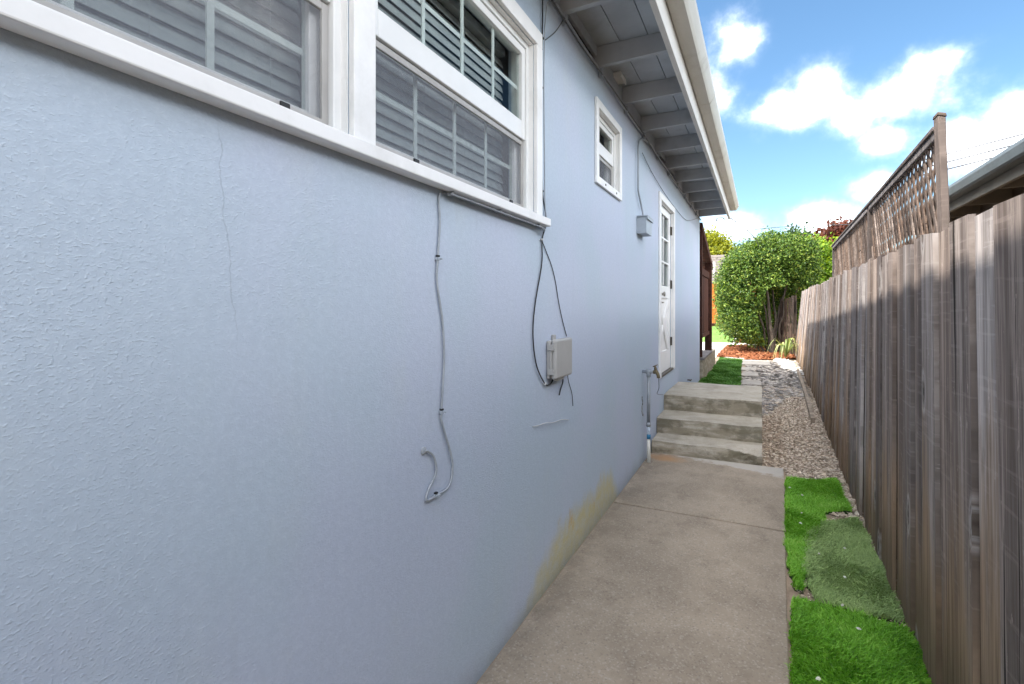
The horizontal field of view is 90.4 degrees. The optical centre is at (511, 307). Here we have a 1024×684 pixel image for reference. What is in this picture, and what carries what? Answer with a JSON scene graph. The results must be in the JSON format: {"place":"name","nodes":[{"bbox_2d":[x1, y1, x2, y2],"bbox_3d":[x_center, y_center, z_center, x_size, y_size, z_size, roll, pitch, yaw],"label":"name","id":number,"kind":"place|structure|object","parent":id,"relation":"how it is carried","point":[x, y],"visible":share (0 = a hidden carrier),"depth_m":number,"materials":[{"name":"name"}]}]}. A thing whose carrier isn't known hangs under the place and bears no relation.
{"place":"outdoors","nodes":[
{"label":"outdoors","id":0,"kind":"place"},
{"bbox_2d":[477,452,788,683],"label":"path","id":1,"kind":"structure","parent":0,"point":[673,571],"depth_m":2.67,"materials":[{"name":"concrete"}]},
{"bbox_2d":[476,342,942,683],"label":"ground","id":2,"kind":"structure","parent":0,"point":[791,592],"depth_m":4.03,"materials":[{"name":"soil"}]},
{"bbox_2d":[0,0,738,683],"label":"house","id":3,"kind":"structure","parent":2,"relation":"on","point":[220,362],"depth_m":1.36,"materials":[{"name":"paint"}]},
{"bbox_2d":[52,0,300,106],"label":"venetian blind","id":4,"kind":"object","parent":3,"relation":"attached to","point":[114,9],"visible":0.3,"depth_m":1.27,"materials":[{"name":"white plastic"}]},
{"bbox_2d":[32,0,340,130],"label":"window","id":5,"kind":"structure","parent":3,"relation":"in","point":[320,50],"depth_m":1.39,"materials":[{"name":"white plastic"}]},
{"bbox_2d":[421,192,453,501],"bbox_3d":[-0.258,0.124,1.802,0.020,1.086,0.191,0,0,26],"label":"coax cable","id":6,"kind":"object","parent":3,"relation":"attached to","point":[424,450],"visible":1,"depth_m":1.81,"materials":[{"name":"paint"}]},
{"bbox_2d":[376,0,504,194],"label":"venetian blind","id":7,"kind":"object","parent":3,"relation":"attached to","point":[477,29],"visible":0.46,"depth_m":2.13,"materials":[{"name":"white plastic"}]},
{"bbox_2d":[376,0,528,209],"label":"window","id":8,"kind":"structure","parent":3,"relation":"in","point":[392,40],"depth_m":2.15,"materials":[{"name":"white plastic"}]},
{"bbox_2d":[447,191,544,231],"bbox_3d":[-0.017,-0.426,2.258,0.038,0.070,0.943,0,0,26],"label":"sill cable","id":9,"kind":"object","parent":3,"relation":"attached to","point":[450,193],"visible":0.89,"depth_m":2.13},
{"bbox_2d":[532,0,552,385],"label":"black cable","id":10,"kind":"object","parent":3,"relation":"attached to","point":[542,239],"visible":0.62,"depth_m":2.64,"materials":[{"name":"rubber"}]},
{"bbox_2d":[533,419,567,426],"bbox_3d":[0.225,0.635,2.791,0.016,0.070,0.509,0,0,27],"label":"white wire","id":11,"kind":"object","parent":3,"relation":"attached to","point":[550,422],"visible":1,"depth_m":2.75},
{"bbox_2d":[543,0,560,216],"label":"grey cable","id":12,"kind":"object","parent":3,"relation":"attached to","point":[544,103],"visible":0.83,"depth_m":2.66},
{"bbox_2d":[543,243,566,336],"bbox_3d":[0.239,-0.093,2.832,0.005,0.528,0.386,0,0,26],"label":"thin wire","id":13,"kind":"object","parent":3,"relation":"attached to","point":[556,289],"visible":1,"depth_m":2.85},
{"bbox_2d":[547,335,571,380],"bbox_3d":[0.268,0.276,2.837,0.054,0.252,0.290,0,0,26],"label":"service box","id":14,"kind":"object","parent":3,"relation":"attached to","point":[559,359],"visible":1,"depth_m":2.75,"materials":[{"name":"beige plastic"}]},
{"bbox_2d":[599,115,616,193],"bbox_3d":[0.676,-1.146,3.866,0.158,0.517,0.596,0,0,26],"label":"window","id":15,"kind":"structure","parent":3,"relation":"in","point":[606,152],"depth_m":4.07,"materials":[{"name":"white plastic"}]},
{"bbox_2d":[551,0,700,220],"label":"eave cable","id":16,"kind":"object","parent":3,"relation":"attached to","point":[569,25],"visible":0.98,"depth_m":3.79,"materials":[{"name":"metal"}]},
{"bbox_2d":[637,138,652,236],"bbox_3d":[1.316,-1.186,4.926,0.104,0.995,0.595,0,0,26],"label":"junction box","id":17,"kind":"object","parent":3,"relation":"attached to","point":[644,225],"visible":0.99,"depth_m":4.71,"materials":[{"name":"paint"}]},
{"bbox_2d":[662,206,672,376],"bbox_3d":[1.887,-0.208,6.237,0.120,2.036,0.950,0,0,26],"label":"door","id":18,"kind":"structure","parent":3,"relation":"in","point":[666,339],"depth_m":6.47,"materials":[{"name":"white paint"}]},
{"bbox_2d":[642,153,696,220],"bbox_3d":[2.343,-1.485,7.120,0.006,0.337,4.951,0,0,26],"label":"hanging wire","id":19,"kind":"object","parent":3,"relation":"attached to","point":[661,188],"visible":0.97,"depth_m":5.78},
{"bbox_2d":[730,217,758,246],"bbox_3d":[8.364,-2.272,17.909,0.616,1.077,18.483,0,0,26],"label":"service wire","id":20,"kind":"object","parent":3,"relation":"attached to","point":[745,229],"visible":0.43,"depth_m":11.26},
{"bbox_2d":[642,364,659,462],"bbox_3d":[1.348,1.049,4.918,0.171,1.002,0.060,0,0,26],"label":"hose faucet","id":21,"kind":"object","parent":2,"relation":"on","point":[648,372],"visible":0.98,"depth_m":4.91,"materials":[{"name":"paint"}]},
{"bbox_2d":[652,382,761,465],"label":"steps","id":22,"kind":"structure","parent":2,"relation":"on","point":[719,422],"depth_m":5.49,"materials":[{"name":"concrete"}]},
{"bbox_2d":[700,223,714,378],"bbox_3d":[2.808,-0.004,11.657,3.275,3.209,2.988,0,0,26],"label":"patio trellis","id":23,"kind":"object","parent":2,"relation":"on","point":[707,359],"visible":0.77,"depth_m":10.77,"materials":[{"name":"brown wood"}]},
{"bbox_2d":[698,357,742,384],"bbox_3d":[4.279,1.391,10.277,0.737,0.160,7.284,0,0,26],"label":"turf piece","id":24,"kind":"object","parent":2,"relation":"on","point":[725,370],"visible":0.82,"depth_m":10.32,"materials":[{"name":"green plant"}]},
{"bbox_2d":[711,254,729,282],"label":"house","id":25,"kind":"structure","parent":2,"relation":"on","point":[716,259],"depth_m":28.48,"materials":[{"name":"beige paint"}]},
{"bbox_2d":[704,225,743,254],"bbox_3d":[13.186,-2.296,34.929,6.686,6.816,4.297,0,0,26],"label":"tree","id":26,"kind":"object","parent":2,"relation":"on","point":[717,244],"visible":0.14,"depth_m":33.65,"materials":[{"name":"yellow plant"}]},
{"bbox_2d":[741,367,755,370],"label":"stepping slab","id":27,"kind":"structure","parent":2,"relation":"on","point":[748,368],"depth_m":11.12,"materials":[{"name":"concrete"}]},
{"bbox_2d":[742,372,757,376],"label":"stepping slab","id":28,"kind":"structure","parent":2,"relation":"on","point":[744,374],"depth_m":10.13,"materials":[{"name":"concrete"}]},
{"bbox_2d":[742,380,760,385],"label":"stepping slab","id":29,"kind":"structure","parent":2,"relation":"on","point":[752,382],"depth_m":9.05,"materials":[{"name":"concrete"}]},
{"bbox_2d":[712,283,799,325],"bbox_3d":[10.226,-0.035,23.151,8.508,2.170,0.100,0,0,26],"label":"cedar fence","id":30,"kind":"object","parent":2,"relation":"on","point":[713,314],"visible":0.01,"depth_m":23.57,"materials":[{"name":"orange wood"}]},
{"bbox_2d":[717,344,795,359],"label":"bark mulch","id":31,"kind":"object","parent":2,"relation":"on","point":[745,352],"visible":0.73,"depth_m":14.50,"materials":[{"name":"brown wood"}]},
{"bbox_2d":[742,360,770,365],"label":"stepping slab","id":32,"kind":"structure","parent":2,"relation":"on","point":[756,362],"depth_m":12.33,"materials":[{"name":"concrete"}]},
{"bbox_2d":[719,221,818,271],"bbox_3d":[14.252,-1.758,27.599,5.985,5.737,3.334,0,0,26],"label":"tree","id":33,"kind":"object","parent":2,"relation":"on","point":[797,230],"visible":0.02,"depth_m":26.82,"materials":[{"name":"green plant"}]},
{"bbox_2d":[712,226,830,352],"bbox_3d":[8.052,-0.499,16.016,3.361,3.973,3.379,0,0,26],"label":"clipped shrub","id":34,"kind":"object","parent":2,"relation":"on","point":[777,269],"visible":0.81,"depth_m":15.18,"materials":[{"name":"green plant"}]},
{"bbox_2d":[739,360,812,415],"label":"slate chips","id":35,"kind":"object","parent":2,"relation":"on","point":[771,374],"visible":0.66,"depth_m":9.13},
{"bbox_2d":[767,338,798,357],"bbox_3d":[7.153,1.082,13.229,0.958,0.658,0.934,0,0,26],"label":"strap leaf plant","id":36,"kind":"object","parent":2,"relation":"on","point":[786,348],"visible":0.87,"depth_m":13.15,"materials":[{"name":"green plant"}]},
{"bbox_2d":[777,296,796,354],"bbox_3d":[8.106,0.576,14.816,0.417,1.853,1.174,0,0,10],"label":"stake fence","id":37,"kind":"object","parent":2,"relation":"on","point":[788,327],"visible":0.6,"depth_m":14.99,"materials":[{"name":"brown wood"}]},
{"bbox_2d":[773,358,803,374],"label":"white pebbles","id":38,"kind":"object","parent":2,"relation":"on","point":[787,365],"visible":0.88,"depth_m":11.59,"materials":[{"name":"white gravel"}]},
{"bbox_2d":[794,362,814,423],"bbox_3d":[5.267,1.391,9.258,0.045,0.193,6.563,0,0,27],"label":"edging board","id":39,"kind":"object","parent":2,"relation":"on","point":[810,410],"visible":0.79,"depth_m":7.49,"materials":[{"name":"grey wood"}]},
{"bbox_2d":[782,476,854,594],"bbox_3d":[2.161,1.503,3.577,0.488,0.078,2.160,0,0,29],"label":"turf piece","id":40,"kind":"object","parent":2,"relation":"on","point":[820,499],"visible":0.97,"depth_m":3.73,"materials":[{"name":"green plant"}]},
{"bbox_2d":[799,232,839,297],"bbox_3d":[10.810,-0.529,17.507,2.439,4.198,2.234,0,0,26],"label":"lime bush","id":41,"kind":"object","parent":2,"relation":"on","point":[827,260],"visible":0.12,"depth_m":17.12,"materials":[{"name":"green plant"}]},
{"bbox_2d":[802,215,852,248],"bbox_3d":[13.621,-1.368,20.715,3.168,4.944,2.047,0,0,26],"label":"tree","id":42,"kind":"object","parent":2,"relation":"on","point":[836,229],"visible":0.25,"depth_m":20.62,"materials":[{"name":"red plant"}]},
{"bbox_2d":[762,385,914,638],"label":"gravel","id":43,"kind":"structure","parent":2,"relation":"on","point":[790,439],"depth_m":5.53,"materials":[{"name":"beige gravel"}]},
{"bbox_2d":[785,493,905,625],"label":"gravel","id":44,"kind":"structure","parent":2,"relation":"on","point":[806,579],"depth_m":2.71,"materials":[{"name":"grey gravel"}]},
{"bbox_2d":[797,515,905,623],"bbox_3d":[1.991,1.504,3.093,0.493,0.076,1.363,0,0,26],"label":"turf piece","id":45,"kind":"object","parent":2,"relation":"on","point":[857,563],"visible":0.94,"depth_m":2.87,"materials":[{"name":"green plant"}]},
{"bbox_2d":[785,593,933,683],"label":"turf piece","id":46,"kind":"object","parent":2,"relation":"on","point":[830,644],"visible":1,"depth_m":2.21,"materials":[{"name":"green plant"}]},
{"bbox_2d":[795,193,1023,683],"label":"fence","id":47,"kind":"object","parent":2,"relation":"on","point":[911,363],"visible":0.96,"depth_m":1.93,"materials":[{"name":"brown wood"}]},
{"bbox_2d":[831,112,949,325],"bbox_3d":[2.938,-0.149,4.257,0.095,1.297,5.173,0,0,28],"label":"lattice screen","id":48,"kind":"object","parent":47,"relation":"attached to","point":[864,236],"visible":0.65,"depth_m":2.76,"materials":[{"name":"brown wood"}]},
{"bbox_2d":[888,138,1023,235],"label":"neighbour house","id":49,"kind":"structure","parent":2,"relation":"on","point":[991,183],"depth_m":4.48,"materials":[{"name":"concrete"}]},
{"bbox_2d":[702,326,731,342],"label":"lawn","id":50,"kind":"structure","parent":0,"point":[717,337],"depth_m":21.21,"materials":[{"name":"green plant"}]},
{"bbox_2d":[702,342,756,357],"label":"patio","id":51,"kind":"structure","parent":0,"point":[717,347],"depth_m":17.70,"materials":[{"name":"concrete"}]},
{"bbox_2d":[730,224,848,236],"bbox_3d":[12.215,-3.226,20.744,6.206,0.376,0.027,0,0,26],"label":"service wire","id":52,"kind":"object","parent":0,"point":[792,226],"visible":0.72,"depth_m":21.03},
{"bbox_2d":[696,0,1023,250],"label":"sky","id":53,"kind":"structure","parent":0,"point":[820,102],"materials":[{"name":"blue"}]},
{"bbox_2d":[923,157,992,175],"bbox_3d":[19.739,-6.014,18.178,8.443,1.728,0.060,0,0,26],"label":"power line","id":54,"kind":"object","parent":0,"point":[969,163],"visible":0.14,"depth_m":19.31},
{"bbox_2d":[917,145,1010,169],"bbox_3d":[19.739,-6.287,18.178,8.443,1.722,0.060,0,0,26],"label":"power line","id":55,"kind":"object","parent":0,"point":[978,154],"visible":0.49,"depth_m":19.19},
{"bbox_2d":[926,133,1023,158],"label":"power line","id":56,"kind":"object","parent":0,"point":[985,144],"visible":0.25,"depth_m":19.11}
]}

